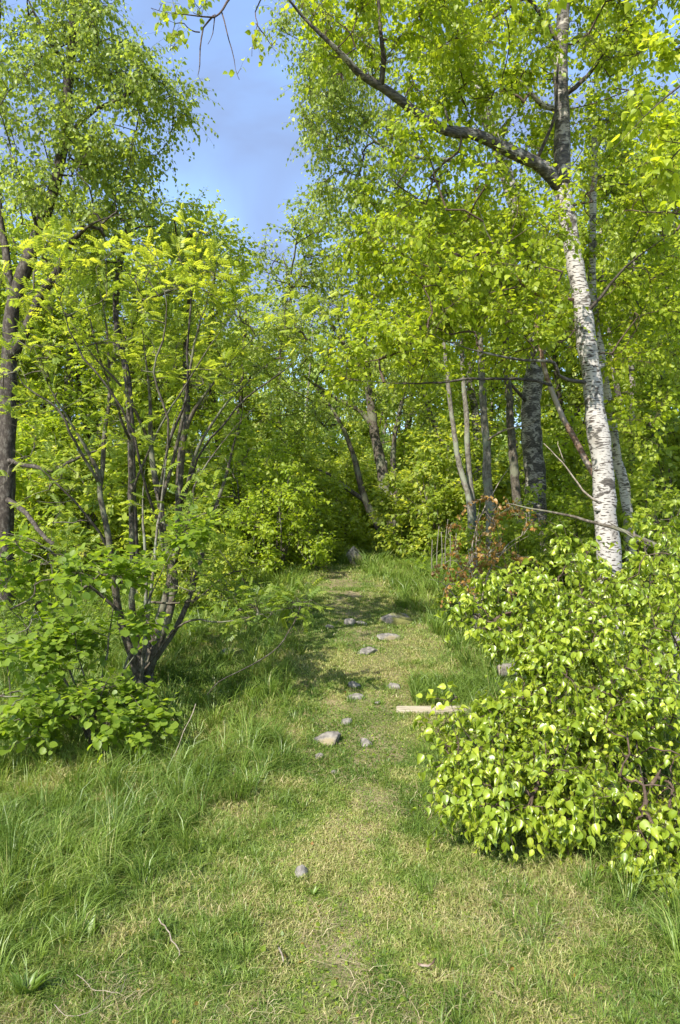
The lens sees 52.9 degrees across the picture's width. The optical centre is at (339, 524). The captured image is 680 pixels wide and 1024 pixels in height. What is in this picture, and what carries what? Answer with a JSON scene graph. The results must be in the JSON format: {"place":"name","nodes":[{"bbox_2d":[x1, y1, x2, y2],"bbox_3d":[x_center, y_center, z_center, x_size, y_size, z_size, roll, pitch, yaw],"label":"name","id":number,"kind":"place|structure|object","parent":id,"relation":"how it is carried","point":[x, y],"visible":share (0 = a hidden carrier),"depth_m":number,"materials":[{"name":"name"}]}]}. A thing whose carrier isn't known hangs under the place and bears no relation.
{"place":"outdoors","nodes":[
{"label":"outdoors","id":0,"kind":"place"},
{"bbox_2d":[0,549,679,1023],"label":"ground","id":1,"kind":"structure","parent":0,"point":[406,759],"depth_m":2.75,"materials":[{"name":"green plant"}]},
{"bbox_2d":[6,968,54,997],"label":"leafy weed","id":2,"kind":"object","parent":1,"relation":"on","point":[38,979],"visible":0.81,"depth_m":2.34,"materials":[{"name":"green plant"}]},
{"bbox_2d":[0,140,75,416],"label":"deciduous tree","id":3,"kind":"object","parent":1,"relation":"on","point":[2,285],"visible":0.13,"depth_m":12.46,"materials":[{"name":"green plant"}]},
{"bbox_2d":[19,280,84,449],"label":"deciduous tree","id":4,"kind":"object","parent":1,"relation":"on","point":[45,379],"depth_m":22.86,"materials":[{"name":"green plant"}]},
{"bbox_2d":[0,148,110,501],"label":"deciduous tree","id":5,"kind":"object","parent":1,"relation":"on","point":[14,261],"visible":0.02,"depth_m":14.97,"materials":[{"name":"green plant"}]},
{"bbox_2d":[15,381,98,563],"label":"bush","id":6,"kind":"object","parent":1,"relation":"on","point":[28,446],"visible":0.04,"depth_m":11.52,"materials":[{"name":"green plant"}]},
{"bbox_2d":[13,398,125,586],"bbox_3d":[-4.440,-0.359,9.542,2.526,2.920,2.680,0,0,17],"label":"bush","id":7,"kind":"object","parent":1,"relation":"on","point":[33,514],"visible":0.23,"depth_m":9.26,"materials":[{"name":"green plant"}]},
{"bbox_2d":[54,984,122,1016],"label":"dead twig","id":8,"kind":"object","parent":1,"relation":"on","point":[84,1013],"visible":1,"depth_m":2.19,"materials":[{"name":"brown wood"}]},
{"bbox_2d":[76,914,103,937],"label":"leafy weed","id":9,"kind":"object","parent":1,"relation":"on","point":[92,922],"visible":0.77,"depth_m":2.62,"materials":[{"name":"green plant"}]},
{"bbox_2d":[0,176,180,497],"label":"deciduous tree","id":10,"kind":"object","parent":1,"relation":"on","point":[69,375],"visible":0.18,"depth_m":12.45,"materials":[{"name":"green plant"}]},
{"bbox_2d":[25,278,163,518],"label":"deciduous tree","id":11,"kind":"object","parent":1,"relation":"on","point":[97,391],"visible":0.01,"depth_m":23.63,"materials":[{"name":"green plant"}]},
{"bbox_2d":[77,973,127,993],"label":"dead twig","id":12,"kind":"object","parent":1,"relation":"on","point":[103,990],"visible":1,"depth_m":2.29,"materials":[{"name":"brown wood"}]},
{"bbox_2d":[14,392,200,586],"bbox_3d":[-3.678,-0.432,9.892,2.950,3.102,2.870,0,0,22],"label":"bush","id":13,"kind":"object","parent":1,"relation":"on","point":[87,504],"visible":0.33,"depth_m":9.38,"materials":[{"name":"green plant"}]},
{"bbox_2d":[0,0,223,611],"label":"birch tree","id":14,"kind":"object","parent":1,"relation":"on","point":[92,154],"visible":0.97,"depth_m":7.51,"materials":[{"name":"green plant"}]},
{"bbox_2d":[0,504,229,773],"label":"hazel bush","id":15,"kind":"object","parent":1,"relation":"on","point":[109,707],"visible":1,"depth_m":4.41,"materials":[{"name":"green plant"}]},
{"bbox_2d":[107,820,145,847],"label":"leafy weed","id":16,"kind":"object","parent":1,"relation":"on","point":[135,835],"visible":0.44,"depth_m":3.33,"materials":[{"name":"green plant"}]},
{"bbox_2d":[33,177,226,518],"bbox_3d":[-4.141,-3.042,13.841,4.095,7.952,4.504,0,0,-3],"label":"deciduous tree","id":17,"kind":"object","parent":1,"relation":"on","point":[139,393],"visible":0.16,"depth_m":13.35,"materials":[{"name":"green plant"}]},
{"bbox_2d":[32,183,231,595],"bbox_3d":[-2.603,-1.638,9.044,2.521,5.331,2.482,0,0,-39],"label":"young tree","id":18,"kind":"object","parent":1,"relation":"on","point":[117,263],"visible":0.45,"depth_m":8.49,"materials":[{"name":"green plant"}]},
{"bbox_2d":[35,372,272,583],"bbox_3d":[-2.713,-0.601,10.394,3.653,3.397,3.705,0,0,6],"label":"bush","id":19,"kind":"object","parent":1,"relation":"on","point":[119,464],"visible":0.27,"depth_m":9.69,"materials":[{"name":"green plant"}]},
{"bbox_2d":[158,918,179,955],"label":"dead twig","id":20,"kind":"object","parent":1,"relation":"on","point":[161,923],"visible":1,"depth_m":2.57,"materials":[{"name":"brown wood"}]},
{"bbox_2d":[0,202,339,695],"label":"rowan tree","id":21,"kind":"object","parent":1,"relation":"on","point":[142,665],"visible":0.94,"depth_m":5.15,"materials":[{"name":"green plant"}]},
{"bbox_2d":[207,606,300,694],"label":"twig","id":22,"kind":"object","parent":21,"relation":"attached to","point":[260,659],"visible":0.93,"depth_m":4.64,"materials":[{"name":"wood"}]},
{"bbox_2d":[98,311,254,487],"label":"deciduous tree","id":23,"kind":"object","parent":1,"relation":"on","point":[199,468],"visible":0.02,"depth_m":24.49,"materials":[{"name":"green plant"}]},
{"bbox_2d":[174,704,195,755],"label":"dead twig","id":24,"kind":"object","parent":1,"relation":"on","point":[185,727],"visible":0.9,"depth_m":4.17,"materials":[{"name":"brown wood"}]},
{"bbox_2d":[109,175,268,578],"bbox_3d":[-2.151,-2.013,10.194,1.814,5.883,3.058,0,0,9],"label":"young tree","id":25,"kind":"object","parent":1,"relation":"on","point":[231,251],"visible":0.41,"depth_m":9.76,"materials":[{"name":"green plant"}]},
{"bbox_2d":[135,492,253,614],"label":"bush","id":26,"kind":"object","parent":1,"relation":"on","point":[235,563],"visible":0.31,"depth_m":7.75,"materials":[{"name":"green plant"}]},
{"bbox_2d":[99,190,296,505],"bbox_3d":[-2.828,-3.166,14.854,4.095,7.952,4.504,0,0,26],"label":"deciduous tree","id":27,"kind":"object","parent":1,"relation":"on","point":[239,397],"visible":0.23,"depth_m":14.56,"materials":[{"name":"green plant"}]},
{"bbox_2d":[112,391,310,560],"bbox_3d":[-2.151,-0.639,11.415,3.092,3.369,2.914,0,0,-30],"label":"bush","id":28,"kind":"object","parent":1,"relation":"on","point":[210,418],"visible":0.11,"depth_m":11.29,"materials":[{"name":"green plant"}]},
{"bbox_2d":[159,353,289,466],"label":"deciduous tree","id":29,"kind":"object","parent":1,"relation":"on","point":[248,416],"visible":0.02,"depth_m":29.16,"materials":[{"name":"green plant"}]},
{"bbox_2d":[218,647,246,659],"bbox_3d":[-0.970,1.197,6.208,0.329,0.165,0.222,0,0,12],"label":"boulder","id":30,"kind":"object","parent":1,"relation":"on","point":[239,652],"visible":0.13,"depth_m":6.17,"materials":[{"name":"grey stone"}]},
{"bbox_2d":[166,402,339,574],"bbox_3d":[-1.278,-0.430,10.467,2.429,2.807,2.576,0,0,11],"label":"bush","id":31,"kind":"object","parent":1,"relation":"on","point":[240,483],"visible":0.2,"depth_m":10.22,"materials":[{"name":"green plant"}]},
{"bbox_2d":[211,432,340,581],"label":"bush","id":32,"kind":"object","parent":1,"relation":"on","point":[260,533],"visible":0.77,"depth_m":9.37,"materials":[{"name":"green leaf"},{"name":"bark"}]},
{"bbox_2d":[219,403,332,527],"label":"bush","id":33,"kind":"object","parent":1,"relation":"on","point":[276,433],"visible":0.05,"depth_m":14.63,"materials":[{"name":"green plant"}]},
{"bbox_2d":[7,700,550,1023],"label":"lawn weeds","id":34,"kind":"object","parent":1,"relation":"on","point":[263,949],"visible":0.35,"depth_m":2.54,"materials":[{"name":"green plant"}]},
{"bbox_2d":[201,295,365,465],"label":"deciduous tree","id":35,"kind":"object","parent":1,"relation":"on","point":[308,385],"visible":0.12,"depth_m":21.39,"materials":[{"name":"green plant"}]},
{"bbox_2d":[254,361,341,449],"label":"deciduous tree","id":36,"kind":"object","parent":1,"relation":"on","point":[300,408],"visible":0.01,"depth_m":35.48,"materials":[{"name":"green plant"}]},
{"bbox_2d":[295,864,307,880],"bbox_3d":[-0.171,1.546,3.019,0.059,0.093,0.042,0,0,-28],"label":"stone","id":37,"kind":"object","parent":1,"relation":"on","point":[301,869],"visible":0.66,"depth_m":3.01,"materials":[{"name":"grey stone"}]},
{"bbox_2d":[236,425,372,555],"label":"bush","id":38,"kind":"object","parent":1,"relation":"on","point":[334,519],"visible":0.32,"depth_m":12.30,"materials":[{"name":"green plant"}]},
{"bbox_2d":[306,886,320,895],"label":"leafy weed","id":39,"kind":"object","parent":1,"relation":"on","point":[314,891],"visible":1,"depth_m":2.90,"materials":[{"name":"green plant"}]},
{"bbox_2d":[249,306,397,473],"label":"deciduous tree","id":40,"kind":"object","parent":1,"relation":"on","point":[382,436],"visible":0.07,"depth_m":23.44,"materials":[{"name":"green plant"}]},
{"bbox_2d":[312,731,340,746],"bbox_3d":[-0.104,1.415,4.505,0.216,0.097,0.179,0,0,6],"label":"stone","id":41,"kind":"object","parent":1,"relation":"on","point":[329,737],"visible":0.62,"depth_m":4.47,"materials":[{"name":"grey stone"}]},
{"bbox_2d":[0,537,659,645],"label":"ground cover","id":42,"kind":"object","parent":1,"relation":"on","point":[193,613],"visible":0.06,"depth_m":7.75,"materials":[{"name":"green plant"}]},
{"bbox_2d":[294,440,365,536],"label":"bush","id":43,"kind":"object","parent":1,"relation":"on","point":[317,451],"visible":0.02,"depth_m":16.43,"materials":[{"name":"green plant"}]},
{"bbox_2d":[221,175,445,547],"bbox_3d":[0.060,-3.071,12.940,4.405,7.380,3.716,0,0,-19],"label":"deciduous tree","id":44,"kind":"object","parent":1,"relation":"on","point":[369,416],"visible":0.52,"depth_m":12.76,"materials":[{"name":"green plant"}]},
{"bbox_2d":[296,418,374,537],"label":"bush","id":45,"kind":"object","parent":1,"relation":"on","point":[337,447],"visible":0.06,"depth_m":17.86,"materials":[{"name":"green plant"}]},
{"bbox_2d":[0,543,679,1022],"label":"tall grass","id":46,"kind":"structure","parent":1,"relation":"on","point":[14,841],"depth_m":4.05,"materials":[{"name":"green plant"}]},
{"bbox_2d":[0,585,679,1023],"bbox_3d":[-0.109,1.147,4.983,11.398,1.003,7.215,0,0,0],"label":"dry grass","id":47,"kind":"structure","parent":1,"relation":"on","point":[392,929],"depth_m":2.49,"materials":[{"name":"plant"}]},
{"bbox_2d":[71,707,618,1023],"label":"clover","id":48,"kind":"object","parent":1,"relation":"on","point":[343,950],"visible":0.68,"depth_m":2.59,"materials":[{"name":"green plant"}]},
{"bbox_2d":[15,458,679,549],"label":"undergrowth","id":49,"kind":"object","parent":1,"relation":"on","point":[351,497],"depth_m":17.12,"materials":[{"name":"green plant"}]},
{"bbox_2d":[292,431,407,550],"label":"bush","id":50,"kind":"object","parent":1,"relation":"on","point":[350,480],"visible":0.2,"depth_m":14.36,"materials":[{"name":"green plant"}]},
{"bbox_2d":[346,546,361,563],"bbox_3d":[0.221,0.556,10.896,0.281,0.437,0.237,0,0,-25],"label":"boulder","id":51,"kind":"object","parent":1,"relation":"on","point":[353,551],"visible":0.49,"depth_m":10.82,"materials":[{"name":"grey stone"}]},
{"bbox_2d":[38,416,678,521],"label":"wood","id":52,"kind":"object","parent":1,"relation":"on","point":[385,457],"visible":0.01,"depth_m":37.06,"materials":[{"name":"green plant"}]},
{"bbox_2d":[325,422,427,539],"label":"bush","id":53,"kind":"object","parent":1,"relation":"on","point":[365,428],"visible":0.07,"depth_m":16.11,"materials":[{"name":"green plant"}]},
{"bbox_2d":[137,643,615,1023],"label":"leaf litter","id":54,"kind":"object","parent":1,"relation":"on","point":[285,955],"visible":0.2,"depth_m":2.44,"materials":[{"name":"brown plant"}]},
{"bbox_2d":[323,317,444,460],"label":"deciduous tree","id":55,"kind":"object","parent":1,"relation":"on","point":[402,422],"visible":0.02,"depth_m":30.83,"materials":[{"name":"green plant"}]},
{"bbox_2d":[346,423,455,546],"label":"bush","id":56,"kind":"object","parent":1,"relation":"on","point":[400,453],"visible":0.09,"depth_m":15.40,"materials":[{"name":"green plant"}]},
{"bbox_2d":[254,0,550,551],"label":"birch tree","id":57,"kind":"object","parent":1,"relation":"on","point":[333,97],"visible":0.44,"depth_m":9.77,"materials":[{"name":"green plant"}]},
{"bbox_2d":[337,257,496,466],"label":"deciduous tree","id":58,"kind":"object","parent":1,"relation":"on","point":[380,417],"visible":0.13,"depth_m":18.77,"materials":[{"name":"green plant"}]},
{"bbox_2d":[418,958,435,966],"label":"dead twig","id":59,"kind":"object","parent":1,"relation":"on","point":[424,965],"visible":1,"depth_m":2.40,"materials":[{"name":"brown wood"}]},
{"bbox_2d":[362,426,496,560],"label":"bush","id":60,"kind":"object","parent":1,"relation":"on","point":[387,509],"visible":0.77,"depth_m":10.67,"materials":[{"name":"green plant"}]},
{"bbox_2d":[382,195,498,577],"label":"young tree","id":61,"kind":"object","parent":1,"relation":"on","point":[470,512],"visible":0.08,"depth_m":8.18,"materials":[{"name":"green plant"}]},
{"bbox_2d":[237,565,654,880],"bbox_3d":[0.095,1.092,7.044,3.487,0.960,7.513,0,0,-21],"label":"grass fringe","id":62,"kind":"object","parent":1,"relation":"on","point":[422,684],"depth_m":5.20,"materials":[{"name":"green plant"}]},
{"bbox_2d":[393,409,524,557],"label":"bush","id":63,"kind":"object","parent":1,"relation":"on","point":[503,488],"visible":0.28,"depth_m":11.13,"materials":[{"name":"green plant"}]},
{"bbox_2d":[396,706,521,714],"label":"timber beam","id":64,"kind":"structure","parent":1,"relation":"on","point":[413,709],"depth_m":4.89,"materials":[{"name":"beige wood"}]},
{"bbox_2d":[407,185,517,564],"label":"young tree","id":65,"kind":"object","parent":1,"relation":"on","point":[469,478],"visible":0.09,"depth_m":8.37,"materials":[{"name":"grey plant"}]},
{"bbox_2d":[367,150,578,484],"bbox_3d":[2.788,-3.543,15.035,4.823,8.499,4.728,0,0,-29],"label":"deciduous tree","id":66,"kind":"object","parent":1,"relation":"on","point":[474,403],"visible":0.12,"depth_m":14.96,"materials":[{"name":"green plant"}]},
{"bbox_2d":[280,0,679,643],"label":"birch tree","id":67,"kind":"object","parent":1,"relation":"on","point":[460,56],"visible":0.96,"depth_m":5.75,"materials":[{"name":"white plant"}]},
{"bbox_2d":[151,0,281,83],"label":"overhanging branch","id":68,"kind":"object","parent":67,"relation":"attached to","point":[179,35],"visible":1,"depth_m":4.23,"materials":[{"name":"green plant"}]},
{"bbox_2d":[543,443,598,502],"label":"dead twig","id":69,"kind":"object","parent":67,"relation":"attached to","point":[587,494],"visible":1,"depth_m":5.39,"materials":[{"name":"grey wood"}]},
{"bbox_2d":[506,503,679,561],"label":"fallen branch","id":70,"kind":"object","parent":67,"relation":"attached to","point":[624,531],"visible":0.67,"depth_m":4.95,"materials":[{"name":"grey wood"}]},
{"bbox_2d":[431,445,550,628],"bbox_3d":[1.375,0.131,6.417,1.031,1.864,0.852,0,0,0],"label":"withered shrub","id":71,"kind":"object","parent":1,"relation":"on","point":[481,557],"visible":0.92,"depth_m":6.44,"materials":[{"name":"brown plant"}]},
{"bbox_2d":[434,326,554,474],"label":"deciduous tree","id":72,"kind":"object","parent":1,"relation":"on","point":[500,453],"visible":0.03,"depth_m":26.97,"materials":[{"name":"green plant"}]},
{"bbox_2d":[433,209,564,575],"bbox_3d":[1.883,-1.416,7.937,1.585,4.651,1.882,0,0,-11],"label":"young tree","id":73,"kind":"object","parent":1,"relation":"on","point":[486,471],"visible":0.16,"depth_m":7.76,"materials":[{"name":"green plant"}]},
{"bbox_2d":[427,477,592,619],"bbox_3d":[1.827,0.279,7.269,1.674,1.557,1.698,0,0,25],"label":"bush","id":74,"kind":"object","parent":1,"relation":"on","point":[507,538],"visible":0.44,"depth_m":7.15,"materials":[{"name":"green plant"}]},
{"bbox_2d":[433,197,599,502],"bbox_3d":[4.634,-3.953,17.157,5.201,9.349,5.306,0,0,-29],"label":"deciduous tree","id":75,"kind":"object","parent":1,"relation":"on","point":[549,399],"visible":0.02,"depth_m":16.69,"materials":[{"name":"green plant"}]},
{"bbox_2d":[464,214,569,552],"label":"young tree","id":76,"kind":"object","parent":1,"relation":"on","point":[514,473],"visible":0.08,"depth_m":9.16,"materials":[{"name":"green plant"}]},
{"bbox_2d":[496,663,537,676],"bbox_3d":[1.435,1.135,5.343,0.439,0.116,0.112,0,0,-14],"label":"cut log","id":77,"kind":"object","parent":1,"relation":"on","point":[503,669],"visible":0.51,"depth_m":5.28,"materials":[{"name":"grey wood"}]},
{"bbox_2d":[456,409,592,550],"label":"bush","id":78,"kind":"object","parent":1,"relation":"on","point":[544,424],"visible":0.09,"depth_m":12.14,"materials":[{"name":"green plant"}]},
{"bbox_2d":[411,509,679,905],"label":"leafy bush","id":79,"kind":"object","parent":1,"relation":"on","point":[623,716],"visible":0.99,"depth_m":3.38,"materials":[{"name":"green plant"}]},
{"bbox_2d":[415,680,515,809],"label":"shoot","id":80,"kind":"object","parent":79,"relation":"attached to","point":[452,702],"visible":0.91,"depth_m":3.34,"materials":[{"name":"green plant"}]},
{"bbox_2d":[486,292,629,475],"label":"deciduous tree","id":81,"kind":"object","parent":1,"relation":"on","point":[515,382],"visible":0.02,"depth_m":26.45,"materials":[{"name":"green plant"}]},
{"bbox_2d":[496,400,664,531],"bbox_3d":[4.065,-0.684,11.568,2.783,3.032,2.623,0,0,14],"label":"bush","id":82,"kind":"object","parent":1,"relation":"on","point":[550,470],"visible":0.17,"depth_m":11.40,"materials":[{"name":"green plant"}]},
{"bbox_2d":[483,122,678,466],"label":"deciduous tree","id":83,"kind":"object","parent":1,"relation":"on","point":[558,390],"visible":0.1,"depth_m":14.39,"materials":[{"name":"green plant"}]},
{"bbox_2d":[508,466,658,592],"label":"bush","id":84,"kind":"object","parent":1,"relation":"on","point":[558,500],"visible":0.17,"depth_m":7.51,"materials":[{"name":"green plant"}]},
{"bbox_2d":[511,384,679,552],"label":"bush","id":85,"kind":"object","parent":1,"relation":"on","point":[572,465],"visible":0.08,"depth_m":10.82,"materials":[{"name":"green plant"}]},
{"bbox_2d":[512,65,679,586],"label":"young tree","id":86,"kind":"object","parent":1,"relation":"on","point":[593,143],"visible":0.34,"depth_m":6.91,"materials":[{"name":"green plant"}]},
{"bbox_2d":[518,87,679,470],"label":"deciduous tree","id":87,"kind":"object","parent":1,"relation":"on","point":[614,387],"visible":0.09,"depth_m":12.76,"materials":[{"name":"green plant"}]},
{"bbox_2d":[547,439,679,632],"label":"bush","id":88,"kind":"object","parent":1,"relation":"on","point":[670,501],"visible":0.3,"depth_m":6.88,"materials":[{"name":"green plant"}]},
{"bbox_2d":[554,381,679,574],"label":"bush","id":89,"kind":"object","parent":1,"relation":"on","point":[629,464],"visible":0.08,"depth_m":8.68,"materials":[{"name":"green plant"}]},
{"bbox_2d":[557,156,679,426],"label":"deciduous tree","id":90,"kind":"object","parent":1,"relation":"on","point":[677,397],"visible":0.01,"depth_m":16.56,"materials":[{"name":"green plant"}]},
{"bbox_2d":[575,65,679,411],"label":"deciduous tree","id":91,"kind":"object","parent":1,"relation":"on","point":[659,94],"visible":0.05,"depth_m":11.39,"materials":[{"name":"green plant"}]},
{"bbox_2d":[585,63,679,474],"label":"young tree","id":92,"kind":"object","parent":1,"relation":"on","point":[642,259],"visible":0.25,"depth_m":9.97,"materials":[{"name":"green plant"}]},
{"bbox_2d":[604,288,679,559],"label":"young tree","id":93,"kind":"object","parent":1,"relation":"on","point":[671,437],"visible":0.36,"depth_m":9.09,"materials":[{"name":"green plant"}]},
{"bbox_2d":[659,633,679,704],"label":"boulder","id":94,"kind":"object","parent":1,"relation":"on","point":[677,639],"visible":0.03,"depth_m":4.83,"materials":[{"name":"grey stone"}]},
{"bbox_2d":[0,0,679,456],"label":"sky","id":95,"kind":"structure","parent":0,"point":[247,162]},
{"bbox_2d":[300,566,414,1023],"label":"path","id":96,"kind":"structure","parent":0,"point":[371,751],"depth_m":3.62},
{"bbox_2d":[341,718,351,724],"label":"stone","id":97,"kind":"object","parent":96,"relation":"on","point":[346,720],"visible":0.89,"depth_m":4.73,"materials":[{"name":"grey stone"}]},
{"bbox_2d":[344,618,355,625],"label":"stone","id":98,"kind":"object","parent":96,"relation":"on","point":[347,621],"visible":0.66,"depth_m":6.87,"materials":[{"name":"grey stone"}]},
{"bbox_2d":[348,681,360,688],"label":"stone","id":99,"kind":"object","parent":96,"relation":"on","point":[352,683],"visible":0.7,"depth_m":5.32,"materials":[{"name":"grey stone"}]},
{"bbox_2d":[347,693,363,699],"bbox_3d":[0.118,1.303,5.156,0.135,0.054,0.081,0,0,9],"label":"stone","id":100,"kind":"object","parent":96,"relation":"on","point":[358,695],"visible":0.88,"depth_m":5.13,"materials":[{"name":"grey stone"}]},
{"bbox_2d":[361,738,372,746],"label":"stone","id":101,"kind":"object","parent":96,"relation":"on","point":[365,740],"visible":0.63,"depth_m":4.44,"materials":[{"name":"grey stone"}]},
{"bbox_2d":[359,646,376,654],"bbox_3d":[0.273,1.140,6.148,0.235,0.082,0.116,0,0,-39],"label":"stone","id":102,"kind":"object","parent":96,"relation":"on","point":[367,650],"visible":0.61,"depth_m":6.11,"materials":[{"name":"grey stone"}]},
{"bbox_2d":[377,633,400,640],"bbox_3d":[0.463,1.081,6.516,0.242,0.102,0.166,0,0,-11],"label":"stone","id":103,"kind":"object","parent":96,"relation":"on","point":[389,636],"visible":0.64,"depth_m":6.47,"materials":[{"name":"beige stone"}]},
{"bbox_2d":[386,683,399,689],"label":"stone","id":104,"kind":"object","parent":96,"relation":"on","point":[394,685],"visible":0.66,"depth_m":5.33,"materials":[{"name":"grey stone"}]},
{"bbox_2d":[378,613,412,624],"bbox_3d":[0.569,0.988,7.001,0.354,0.181,0.195,0,0,-15],"label":"stone","id":105,"kind":"object","parent":96,"relation":"on","point":[397,618],"visible":0.56,"depth_m":6.94,"materials":[{"name":"grey stone"}]},
{"bbox_2d":[506,0,679,235],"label":"overhanging branch","id":106,"kind":"object","parent":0,"point":[668,173],"visible":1,"depth_m":3.91,"materials":[{"name":"green plant"}]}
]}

